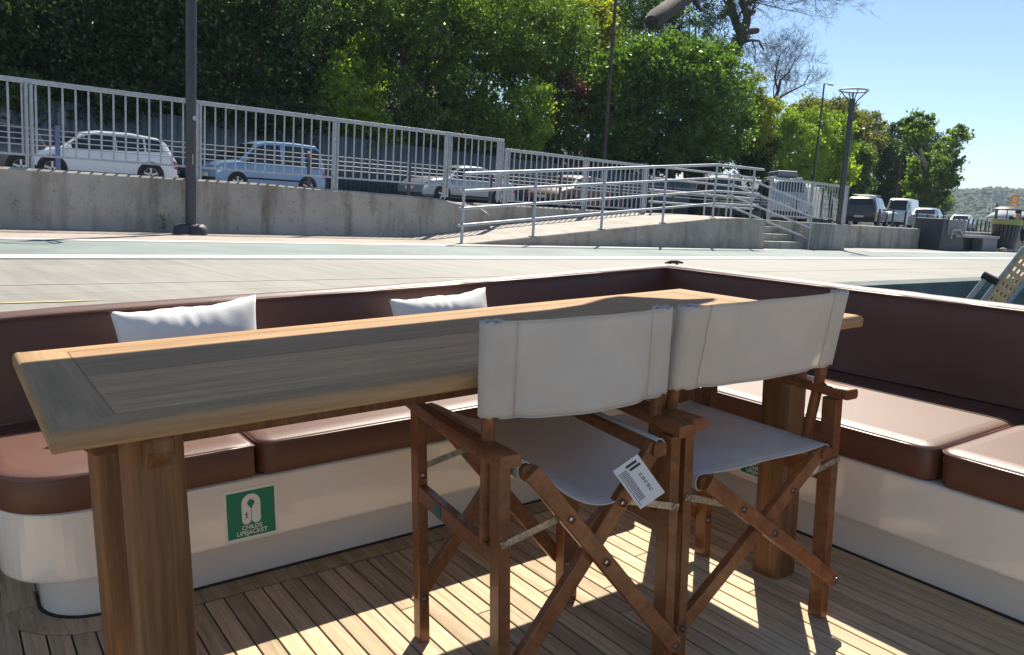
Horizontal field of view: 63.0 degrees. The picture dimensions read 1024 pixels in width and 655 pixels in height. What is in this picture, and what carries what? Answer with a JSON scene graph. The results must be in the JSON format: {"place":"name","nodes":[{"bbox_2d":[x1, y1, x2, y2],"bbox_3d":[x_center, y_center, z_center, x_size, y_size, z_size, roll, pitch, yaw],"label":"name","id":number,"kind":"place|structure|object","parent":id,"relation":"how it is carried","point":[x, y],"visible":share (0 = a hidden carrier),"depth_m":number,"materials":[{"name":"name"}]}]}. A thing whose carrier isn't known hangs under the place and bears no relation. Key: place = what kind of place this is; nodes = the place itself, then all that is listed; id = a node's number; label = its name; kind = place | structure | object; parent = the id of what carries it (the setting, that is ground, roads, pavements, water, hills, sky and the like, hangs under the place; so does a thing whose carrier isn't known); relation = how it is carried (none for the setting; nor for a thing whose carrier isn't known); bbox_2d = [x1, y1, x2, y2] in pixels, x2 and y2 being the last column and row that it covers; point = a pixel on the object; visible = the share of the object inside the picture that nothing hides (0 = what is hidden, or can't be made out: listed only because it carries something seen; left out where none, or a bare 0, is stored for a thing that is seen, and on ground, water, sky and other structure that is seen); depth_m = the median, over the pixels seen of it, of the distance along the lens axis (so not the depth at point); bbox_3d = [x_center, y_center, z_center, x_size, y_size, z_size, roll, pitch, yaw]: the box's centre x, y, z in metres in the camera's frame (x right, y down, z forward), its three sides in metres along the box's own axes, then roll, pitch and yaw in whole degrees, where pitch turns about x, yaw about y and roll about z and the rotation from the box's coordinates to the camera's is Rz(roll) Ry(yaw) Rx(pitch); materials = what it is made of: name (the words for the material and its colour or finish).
{"place":"outdoors","nodes":[
{"label":"outdoors","id":0,"kind":"place"},
{"bbox_2d":[105,64,889,226],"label":"embankment","id":1,"kind":"structure","parent":0,"point":[494,151],"depth_m":54.02,"materials":[{"name":"soil"}]},
{"bbox_2d":[0,63,59,122],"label":"shrub","id":2,"kind":"object","parent":1,"relation":"on","point":[15,92],"visible":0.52,"depth_m":26.52,"materials":[{"name":"green plant"}]},
{"bbox_2d":[0,0,100,123],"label":"broadleaf tree","id":3,"kind":"object","parent":1,"relation":"on","point":[12,52],"visible":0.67,"depth_m":26.98,"materials":[{"name":"green plant"}]},
{"bbox_2d":[0,0,200,107],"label":"broadleaf tree","id":4,"kind":"object","parent":1,"relation":"on","point":[81,52],"visible":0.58,"depth_m":28.59,"materials":[{"name":"green plant"}]},
{"bbox_2d":[33,62,170,130],"bbox_3d":[-14.164,-6.989,29.023,4.234,4.188,4.055,3,8,-2],"label":"shrub","id":5,"kind":"object","parent":1,"relation":"on","point":[114,84],"visible":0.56,"depth_m":28.09,"materials":[{"name":"green plant"}]},
{"bbox_2d":[62,0,277,119],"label":"broadleaf tree","id":6,"kind":"object","parent":1,"relation":"on","point":[155,48],"visible":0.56,"depth_m":30.42,"materials":[{"name":"green plant"}]},
{"bbox_2d":[164,78,295,143],"bbox_3d":[-10.855,-7.285,31.954,5.218,4.306,4.284,0,9,-20],"label":"shrub","id":7,"kind":"object","parent":1,"relation":"on","point":[216,97],"visible":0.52,"depth_m":31.07,"materials":[{"name":"green plant"}]},
{"bbox_2d":[168,0,375,118],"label":"broadleaf tree","id":8,"kind":"object","parent":1,"relation":"on","point":[293,33],"visible":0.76,"depth_m":33.60,"materials":[{"name":"green plant"}]},
{"bbox_2d":[207,0,355,119],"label":"broadleaf tree","id":9,"kind":"object","parent":1,"relation":"on","point":[287,50],"visible":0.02,"depth_m":40.91,"materials":[{"name":"green plant"}]},
{"bbox_2d":[241,92,342,148],"bbox_3d":[-8.719,-7.341,33.609,3.697,4.163,4.233,4,8,2],"label":"shrub","id":10,"kind":"object","parent":1,"relation":"on","point":[307,108],"visible":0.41,"depth_m":32.65,"materials":[{"name":"green plant"}]},
{"bbox_2d":[302,45,374,136],"bbox_3d":[-7.410,-8.592,35.167,3.061,6.350,3.214,-4,11,-42],"label":"shrub","id":11,"kind":"object","parent":1,"relation":"on","point":[332,92],"visible":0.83,"depth_m":34.48,"materials":[{"name":"green plant"}]},
{"bbox_2d":[298,1,399,135],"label":"broadleaf tree","id":12,"kind":"object","parent":1,"relation":"on","point":[366,75],"visible":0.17,"depth_m":39.38,"materials":[{"name":"green plant"}]},
{"bbox_2d":[329,84,410,152],"bbox_3d":[-6.250,-7.945,35.980,3.076,4.963,2.849,-4,11,-42],"label":"shrub","id":13,"kind":"object","parent":1,"relation":"on","point":[368,114],"visible":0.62,"depth_m":35.41,"materials":[{"name":"green plant"}]},
{"bbox_2d":[0,86,776,219],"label":"sheet metal fence","id":14,"kind":"object","parent":1,"relation":"on","point":[343,184],"visible":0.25,"depth_m":35.10,"materials":[{"name":"grey"}]},
{"bbox_2d":[373,64,465,153],"bbox_3d":[-4.315,-8.596,37.486,4.816,6.036,3.852,-4,11,-42],"label":"shrub","id":15,"kind":"object","parent":1,"relation":"on","point":[414,111],"visible":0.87,"depth_m":36.65,"materials":[{"name":"green plant"}]},
{"bbox_2d":[358,0,497,143],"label":"broadleaf tree","id":16,"kind":"object","parent":1,"relation":"on","point":[444,104],"visible":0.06,"depth_m":49.09,"materials":[{"name":"green plant"}]},
{"bbox_2d":[318,0,573,144],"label":"broadleaf tree","id":17,"kind":"object","parent":1,"relation":"on","point":[453,18],"visible":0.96,"depth_m":39.89,"materials":[{"name":"green plant"}]},
{"bbox_2d":[430,61,519,155],"bbox_3d":[-2.024,-8.999,39.547,4.780,6.484,3.786,-4,11,-42],"label":"shrub","id":18,"kind":"object","parent":1,"relation":"on","point":[471,106],"visible":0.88,"depth_m":38.58,"materials":[{"name":"green plant"}]},
{"bbox_2d":[421,2,550,150],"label":"broadleaf tree","id":19,"kind":"object","parent":1,"relation":"on","point":[495,92],"visible":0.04,"depth_m":53.61,"materials":[{"name":"green plant"}]},
{"bbox_2d":[481,73,563,159],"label":"shrub","id":20,"kind":"object","parent":1,"relation":"on","point":[534,119],"visible":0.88,"depth_m":40.91,"materials":[{"name":"green plant"}]},
{"bbox_2d":[481,0,607,164],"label":"broadleaf tree","id":21,"kind":"object","parent":1,"relation":"on","point":[573,37],"visible":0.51,"depth_m":46.82,"materials":[{"name":"green plant"}]},
{"bbox_2d":[516,82,585,162],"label":"shrub","id":22,"kind":"object","parent":1,"relation":"on","point":[565,132],"visible":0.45,"depth_m":43.49,"materials":[{"name":"green plant"}]},
{"bbox_2d":[466,0,636,143],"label":"broadleaf tree","id":23,"kind":"object","parent":1,"relation":"on","point":[581,59],"visible":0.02,"depth_m":61.68,"materials":[{"name":"green plant"}]},
{"bbox_2d":[551,69,593,165],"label":"broadleaf tree","id":24,"kind":"object","parent":1,"relation":"on","point":[579,89],"visible":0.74,"depth_m":44.16,"materials":[{"name":"green plant"}]},
{"bbox_2d":[525,0,629,167],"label":"broadleaf tree","id":25,"kind":"object","parent":1,"relation":"on","point":[601,13],"visible":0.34,"depth_m":54.76,"materials":[{"name":"green plant"}]},
{"bbox_2d":[561,74,629,167],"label":"shrub","id":26,"kind":"object","parent":1,"relation":"on","point":[583,147],"visible":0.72,"depth_m":44.62,"materials":[{"name":"green plant"}]},
{"bbox_2d":[592,129,655,174],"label":"shrub","id":27,"kind":"object","parent":1,"relation":"on","point":[637,160],"visible":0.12,"depth_m":48.98,"materials":[{"name":"green plant"}]},
{"bbox_2d":[562,0,702,134],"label":"broadleaf tree","id":28,"kind":"object","parent":1,"relation":"on","point":[688,9],"visible":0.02,"depth_m":70.46,"materials":[{"name":"green plant"}]},
{"bbox_2d":[640,123,696,177],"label":"shrub","id":29,"kind":"object","parent":1,"relation":"on","point":[662,170],"visible":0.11,"depth_m":52.12,"materials":[{"name":"green plant"}]},
{"bbox_2d":[577,25,764,178],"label":"laurel tree","id":30,"kind":"object","parent":1,"relation":"on","point":[687,82],"visible":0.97,"depth_m":46.47,"materials":[{"name":"green plant"}]},
{"bbox_2d":[603,0,755,178],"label":"pine tree","id":31,"kind":"object","parent":1,"relation":"on","point":[638,26],"visible":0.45,"depth_m":62.18,"materials":[{"name":"green plant"}]},
{"bbox_2d":[684,131,746,180],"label":"shrub","id":32,"kind":"object","parent":1,"relation":"on","point":[706,168],"visible":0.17,"depth_m":55.71,"materials":[{"name":"green plant"}]},
{"bbox_2d":[724,133,785,186],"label":"shrub","id":33,"kind":"object","parent":1,"relation":"on","point":[764,162],"visible":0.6,"depth_m":59.52,"materials":[{"name":"green plant"}]},
{"bbox_2d":[737,68,785,186],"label":"young tree","id":34,"kind":"object","parent":1,"relation":"on","point":[768,105],"visible":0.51,"depth_m":58.67,"materials":[{"name":"green plant"}]},
{"bbox_2d":[743,98,845,185],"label":"round bush","id":35,"kind":"object","parent":1,"relation":"on","point":[792,123],"visible":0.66,"depth_m":63.28,"materials":[{"name":"green plant"}]},
{"bbox_2d":[798,109,862,217],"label":"round bush","id":36,"kind":"object","parent":1,"relation":"on","point":[836,162],"visible":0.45,"depth_m":69.77,"materials":[{"name":"green plant"}]},
{"bbox_2d":[784,88,890,220],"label":"broadleaf tree","id":37,"kind":"object","parent":1,"relation":"on","point":[867,133],"visible":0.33,"depth_m":84.95,"materials":[{"name":"green plant"}]},
{"bbox_2d":[830,139,883,199],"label":"round bush","id":38,"kind":"object","parent":1,"relation":"on","point":[865,155],"visible":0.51,"depth_m":77.41,"materials":[{"name":"green plant"}]},
{"bbox_2d":[866,125,919,225],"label":"broadleaf tree","id":39,"kind":"object","parent":1,"relation":"on","point":[890,156],"visible":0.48,"depth_m":98.46,"materials":[{"name":"green plant"}]},
{"bbox_2d":[884,165,928,207],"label":"broadleaf tree","id":40,"kind":"object","parent":1,"relation":"on","point":[895,186],"visible":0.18,"depth_m":98.22,"materials":[{"name":"green plant"}]},
{"bbox_2d":[867,153,957,215],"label":"broadleaf tree","id":41,"kind":"object","parent":1,"relation":"on","point":[946,206],"visible":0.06,"depth_m":143.50,"materials":[{"name":"green plant"}]},
{"bbox_2d":[886,115,944,226],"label":"broadleaf tree","id":42,"kind":"object","parent":1,"relation":"on","point":[895,129],"visible":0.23,"depth_m":109.89,"materials":[{"name":"green plant"}]},
{"bbox_2d":[898,107,974,207],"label":"plane tree","id":43,"kind":"object","parent":1,"relation":"on","point":[924,180],"visible":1,"depth_m":83.69,"materials":[{"name":"green plant"}]},
{"bbox_2d":[0,247,1023,311],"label":"promenade","id":44,"kind":"structure","parent":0,"point":[110,279],"depth_m":6.93,"materials":[{"name":"concrete"}]},
{"bbox_2d":[0,166,490,236],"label":"retaining wall","id":45,"kind":"structure","parent":44,"relation":"on","point":[32,198],"depth_m":11.72,"materials":[{"name":"concrete"}]},
{"bbox_2d":[0,75,504,199],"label":"railing","id":46,"kind":"object","parent":45,"relation":"on","point":[447,161],"visible":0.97,"depth_m":11.88,"materials":[{"name":"metal"}]},
{"bbox_2d":[0,228,769,249],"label":"walkway strip","id":47,"kind":"object","parent":44,"relation":"on","point":[73,234],"visible":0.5,"depth_m":10.72,"materials":[{"name":"concrete"}]},
{"bbox_2d":[173,0,207,234],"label":"ring lamp","id":48,"kind":"object","parent":47,"relation":"on","point":[189,226],"visible":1,"depth_m":10.87,"materials":[{"name":"metal"}]},
{"bbox_2d":[399,213,765,248],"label":"access ramp","id":49,"kind":"structure","parent":47,"relation":"on","point":[649,230],"depth_m":15.77,"materials":[{"name":"concrete"}]},
{"bbox_2d":[457,163,764,243],"bbox_3d":[2.272,-2.334,15.262,8.242,1.705,0.150,-4,11,-42],"label":"ramp handrail","id":50,"kind":"object","parent":49,"relation":"on","point":[463,208],"visible":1,"depth_m":14.57,"materials":[{"name":"metal"}]},
{"bbox_2d":[648,165,756,215],"bbox_3d":[4.620,-3.175,19.960,4.200,1.082,0.046,-4,11,-42],"label":"ramp handrail","id":51,"kind":"object","parent":49,"relation":"on","point":[652,190],"visible":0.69,"depth_m":19.75,"materials":[{"name":"metal"}]},
{"bbox_2d":[15,267,988,284],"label":"drain slot","id":52,"kind":"object","parent":44,"relation":"on","point":[368,278],"depth_m":6.22,"materials":[{"name":"metal"}]},
{"bbox_2d":[0,254,1011,258],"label":"lane line","id":53,"kind":"object","parent":44,"relation":"on","point":[287,256],"depth_m":9.24,"materials":[{"name":"white paint"}]},
{"bbox_2d":[0,239,1015,257],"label":"bike lane","id":54,"kind":"structure","parent":44,"relation":"on","point":[67,247],"depth_m":10.14,"materials":[{"name":"concrete"}]},
{"bbox_2d":[0,238,767,249],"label":"lane line","id":55,"kind":"object","parent":54,"relation":"on","point":[337,243],"visible":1,"depth_m":10.68,"materials":[{"name":"white paint"}]},
{"bbox_2d":[465,202,639,224],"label":"retaining wall","id":56,"kind":"structure","parent":44,"relation":"on","point":[509,213],"depth_m":16.38,"materials":[{"name":"grey concrete"}]},
{"bbox_2d":[502,148,648,212],"bbox_3d":[1.442,-2.999,17.461,4.282,1.090,0.070,-4,11,-42],"label":"railing","id":57,"kind":"object","parent":56,"relation":"on","point":[585,179],"visible":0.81,"depth_m":17.40,"materials":[{"name":"metal"}]},
{"bbox_2d":[725,171,813,249],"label":"steps","id":58,"kind":"structure","parent":44,"relation":"on","point":[774,238],"depth_m":19.52,"materials":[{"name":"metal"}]},
{"bbox_2d":[766,220,846,249],"bbox_3d":[7.146,-2.301,20.739,1.699,0.625,1.519,-4,11,-42],"label":"lamp pedestal","id":59,"kind":"object","parent":44,"relation":"on","point":[824,236],"visible":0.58,"depth_m":20.04,"materials":[{"name":"grey concrete"}]},
{"bbox_2d":[831,88,868,224],"bbox_3d":[8.187,-4.163,20.504,0.704,3.242,0.704,-4,11,-42],"label":"ring lamp","id":60,"kind":"object","parent":59,"relation":"on","point":[852,103],"visible":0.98,"depth_m":20.44,"materials":[{"name":"metal"}]},
{"bbox_2d":[796,221,990,248],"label":"retaining wall","id":61,"kind":"structure","parent":44,"relation":"on","point":[863,236],"depth_m":24.75,"materials":[{"name":"concrete"}]},
{"bbox_2d":[830,275,1023,304],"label":"quay wall","id":62,"kind":"structure","parent":44,"relation":"attached to","point":[963,287],"depth_m":10.49,"materials":[{"name":"concrete"}]},
{"bbox_2d":[915,217,1006,251],"bbox_3d":[15.027,-3.045,27.716,4.998,0.980,1.340,-4,11,-42],"label":"concrete bench","id":63,"kind":"object","parent":44,"relation":"on","point":[941,234],"visible":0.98,"depth_m":26.44,"materials":[{"name":"grey"}]},
{"bbox_2d":[990,206,1023,251],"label":"litter bin","id":64,"kind":"object","parent":44,"relation":"on","point":[1006,231],"visible":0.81,"depth_m":29.73,"materials":[{"name":"metal"}]},
{"bbox_2d":[398,0,1023,188],"label":"sky","id":65,"kind":"structure","parent":0,"point":[959,61],"materials":[{"name":"blue"}]},
{"bbox_2d":[741,182,984,218],"bbox_3d":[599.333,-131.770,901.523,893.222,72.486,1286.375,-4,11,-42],"label":"hill","id":66,"kind":"structure","parent":0,"point":[756,185],"depth_m":930.38,"materials":[{"name":"plant"}]},
{"bbox_2d":[818,186,1023,231],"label":"hill woods","id":67,"kind":"object","parent":66,"relation":"on","point":[972,201],"visible":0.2,"depth_m":845.41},
{"bbox_2d":[966,246,1023,303],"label":"gangway","id":68,"kind":"object","parent":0,"point":[995,282],"visible":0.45,"depth_m":6.29,"materials":[{"name":"metal"}]},
{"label":"road pavement","id":69,"kind":"structure","parent":0,"visible":0},
{"bbox_2d":[766,177,848,223],"bbox_3d":[8.100,-3.399,22.738,4.102,1.120,0.070,-4,11,-42],"label":"railing","id":70,"kind":"object","parent":69,"relation":"on","point":[769,205],"visible":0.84,"depth_m":22.65,"materials":[{"name":"metal"}]},
{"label":"car park","id":71,"kind":"structure","parent":0,"visible":0},
{"bbox_2d":[645,0,878,181],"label":"bare tree","id":72,"kind":"object","parent":71,"relation":"on","point":[661,14],"visible":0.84,"depth_m":71.30,"materials":[{"name":"plant"}]},
{"bbox_2d":[743,15,833,180],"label":"bare tree","id":73,"kind":"object","parent":71,"relation":"on","point":[778,91],"visible":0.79,"depth_m":103.49,"materials":[{"name":"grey plant"}]},
{"bbox_2d":[812,83,833,181],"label":"street lamp","id":74,"kind":"object","parent":71,"relation":"on","point":[816,154],"visible":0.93,"depth_m":57.45,"materials":[{"name":"metal"}]},
{"bbox_2d":[845,194,890,226],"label":"parked car","id":75,"kind":"object","parent":71,"relation":"on","point":[863,208],"visible":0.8,"depth_m":48.08,"materials":[{"name":"grey paint"}]},
{"bbox_2d":[882,198,918,227],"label":"parked car","id":76,"kind":"object","parent":71,"relation":"on","point":[900,207],"visible":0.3,"depth_m":69.33,"materials":[{"name":"white paint"}]},
{"bbox_2d":[907,207,946,227],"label":"parked car","id":77,"kind":"object","parent":71,"relation":"on","point":[922,212],"visible":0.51,"depth_m":56.72,"materials":[{"name":"silver metal"}]},
{"bbox_2d":[984,210,1023,218],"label":"parked car","id":78,"kind":"object","parent":71,"relation":"on","point":[1001,214],"visible":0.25,"depth_m":47.24,"materials":[{"name":"metal"}]},
{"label":"road","id":79,"kind":"structure","parent":0,"visible":0},
{"bbox_2d":[0,122,46,168],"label":"parked car","id":80,"kind":"object","parent":79,"relation":"on","point":[6,160],"visible":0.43,"depth_m":22.73,"materials":[{"name":"grey paint"}]},
{"bbox_2d":[34,130,177,177],"bbox_3d":[-12.445,-5.047,24.837,4.438,1.601,2.224,-4,11,-42],"label":"parked car","id":81,"kind":"object","parent":79,"relation":"on","point":[104,167],"visible":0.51,"depth_m":24.37,"materials":[{"name":"white paint"}]},
{"bbox_2d":[177,150,232,177],"bbox_3d":[-9.810,-5.653,30.254,4.601,1.518,2.160,-4,11,-42],"label":"parked car","id":82,"kind":"object","parent":79,"relation":"on","point":[180,172],"visible":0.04,"depth_m":29.20,"materials":[{"name":"grey paint"}]},
{"bbox_2d":[202,141,325,187],"bbox_3d":[-8.448,-5.439,28.393,3.991,1.792,2.014,-4,11,-42],"label":"parked car","id":83,"kind":"object","parent":79,"relation":"on","point":[254,177],"visible":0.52,"depth_m":27.77,"materials":[{"name":"blue paint"}]},
{"bbox_2d":[0,125,818,220],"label":"guard rail","id":84,"kind":"object","parent":79,"relation":"on","point":[57,136],"visible":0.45,"depth_m":22.93,"materials":[{"name":"grey"}]},
{"bbox_2d":[397,165,514,203],"bbox_3d":[-2.085,-5.510,32.388,4.601,1.518,2.160,-4,11,-42],"label":"parked car","id":85,"kind":"object","parent":79,"relation":"on","point":[419,190],"visible":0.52,"depth_m":31.42,"materials":[{"name":"silver metal"}]},
{"bbox_2d":[526,175,610,210],"bbox_3d":[2.521,-5.850,36.375,2.180,1.569,4.351,10,10,36],"label":"parked car","id":86,"kind":"object","parent":79,"relation":"on","point":[542,199],"visible":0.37,"depth_m":35.34,"materials":[{"name":"silver paint"}]},
{"bbox_2d":[600,0,616,179],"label":"utility pole","id":87,"kind":"object","parent":79,"relation":"on","point":[609,86],"visible":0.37,"depth_m":41.42,"materials":[{"name":"grey"}]},
{"bbox_2d":[688,174,743,217],"bbox_3d":[9.838,-6.291,40.465,2.290,2.106,4.537,4,8,2],"label":"parked car","id":88,"kind":"object","parent":79,"relation":"on","point":[708,210],"visible":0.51,"depth_m":38.34,"materials":[{"name":"black paint"}]},
{"bbox_2d":[746,170,808,221],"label":"parked car","id":89,"kind":"object","parent":79,"relation":"on","point":[763,190],"visible":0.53,"depth_m":40.42,"materials":[{"name":"silver metal"}]},
{"label":"water","id":90,"kind":"structure","parent":0,"visible":0},
{"bbox_2d":[0,286,1023,654],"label":"boat","id":91,"kind":"object","parent":90,"relation":"on","point":[918,566],"visible":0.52,"depth_m":2.25,"materials":[{"name":"white"}]},
{"bbox_2d":[0,421,254,514],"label":"seat cushion","id":92,"kind":"object","parent":91,"relation":"on","point":[37,477],"visible":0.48,"depth_m":2.11,"materials":[{"name":"brown leather"}]},
{"bbox_2d":[109,295,255,342],"bbox_3d":[-0.962,0.076,2.525,0.425,0.308,0.151,-9,2,-34],"label":"pillow","id":93,"kind":"object","parent":92,"relation":"on","point":[238,314],"visible":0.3,"depth_m":2.46,"materials":[{"name":"white fabric"}]},
{"bbox_2d":[223,482,277,543],"bbox_3d":[-0.710,0.505,2.277,0.144,0.146,0.004,-7,12,-34],"label":"lifejacket sign","id":94,"kind":"object","parent":91,"relation":"attached to","point":[250,512],"visible":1,"depth_m":2.27,"materials":[{"name":"green"}]},
{"bbox_2d":[0,264,668,424],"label":"sofa backrest","id":95,"kind":"object","parent":91,"relation":"attached to","point":[53,328],"visible":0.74,"depth_m":2.89,"materials":[{"name":"brown leather"}]},
{"bbox_2d":[241,394,498,472],"bbox_3d":[-0.246,0.245,2.890,1.452,0.099,0.580,-7,12,-34],"label":"seat cushion","id":96,"kind":"object","parent":91,"relation":"on","point":[291,446],"visible":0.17,"depth_m":2.40,"materials":[{"name":"brown leather"}]},
{"bbox_2d":[389,287,486,315],"bbox_3d":[-0.244,0.016,3.023,0.400,0.286,0.153,-9,2,-34],"label":"pillow","id":97,"kind":"object","parent":96,"relation":"on","point":[475,298],"visible":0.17,"depth_m":2.96,"materials":[{"name":"white fabric"}]},
{"bbox_2d":[12,289,862,654],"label":"teak table","id":98,"kind":"object","parent":91,"relation":"on","point":[130,419],"visible":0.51,"depth_m":1.63,"materials":[{"name":"wood"}]},
{"bbox_2d":[406,305,695,654],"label":"director chair","id":99,"kind":"object","parent":91,"relation":"on","point":[555,438],"visible":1,"depth_m":1.72,"materials":[{"name":"fabric"}]},
{"bbox_2d":[571,289,857,654],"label":"director chair","id":100,"kind":"object","parent":91,"relation":"on","point":[782,340],"visible":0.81,"depth_m":1.98,"materials":[{"name":"fabric"}]},
{"bbox_2d":[739,463,757,478],"bbox_3d":[0.798,0.422,2.718,0.005,0.146,0.144,-7,12,-34],"label":"lifejacket sign","id":101,"kind":"object","parent":91,"relation":"attached to","point":[751,470],"visible":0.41,"depth_m":2.74,"materials":[{"name":"green"}]},
{"bbox_2d":[666,264,1023,409],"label":"sofa backrest","id":102,"kind":"object","parent":91,"relation":"attached to","point":[969,348],"visible":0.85,"depth_m":2.87,"materials":[{"name":"brown leather"}]},
{"bbox_2d":[694,368,1023,479],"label":"seat cushion","id":103,"kind":"object","parent":91,"relation":"on","point":[908,430],"visible":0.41,"depth_m":2.50,"materials":[{"name":"brown leather"}]},
{"bbox_2d":[941,423,1023,510],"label":"seat cushion","id":104,"kind":"object","parent":91,"relation":"on","point":[990,467],"visible":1,"depth_m":2.14,"materials":[{"name":"brown leather"}]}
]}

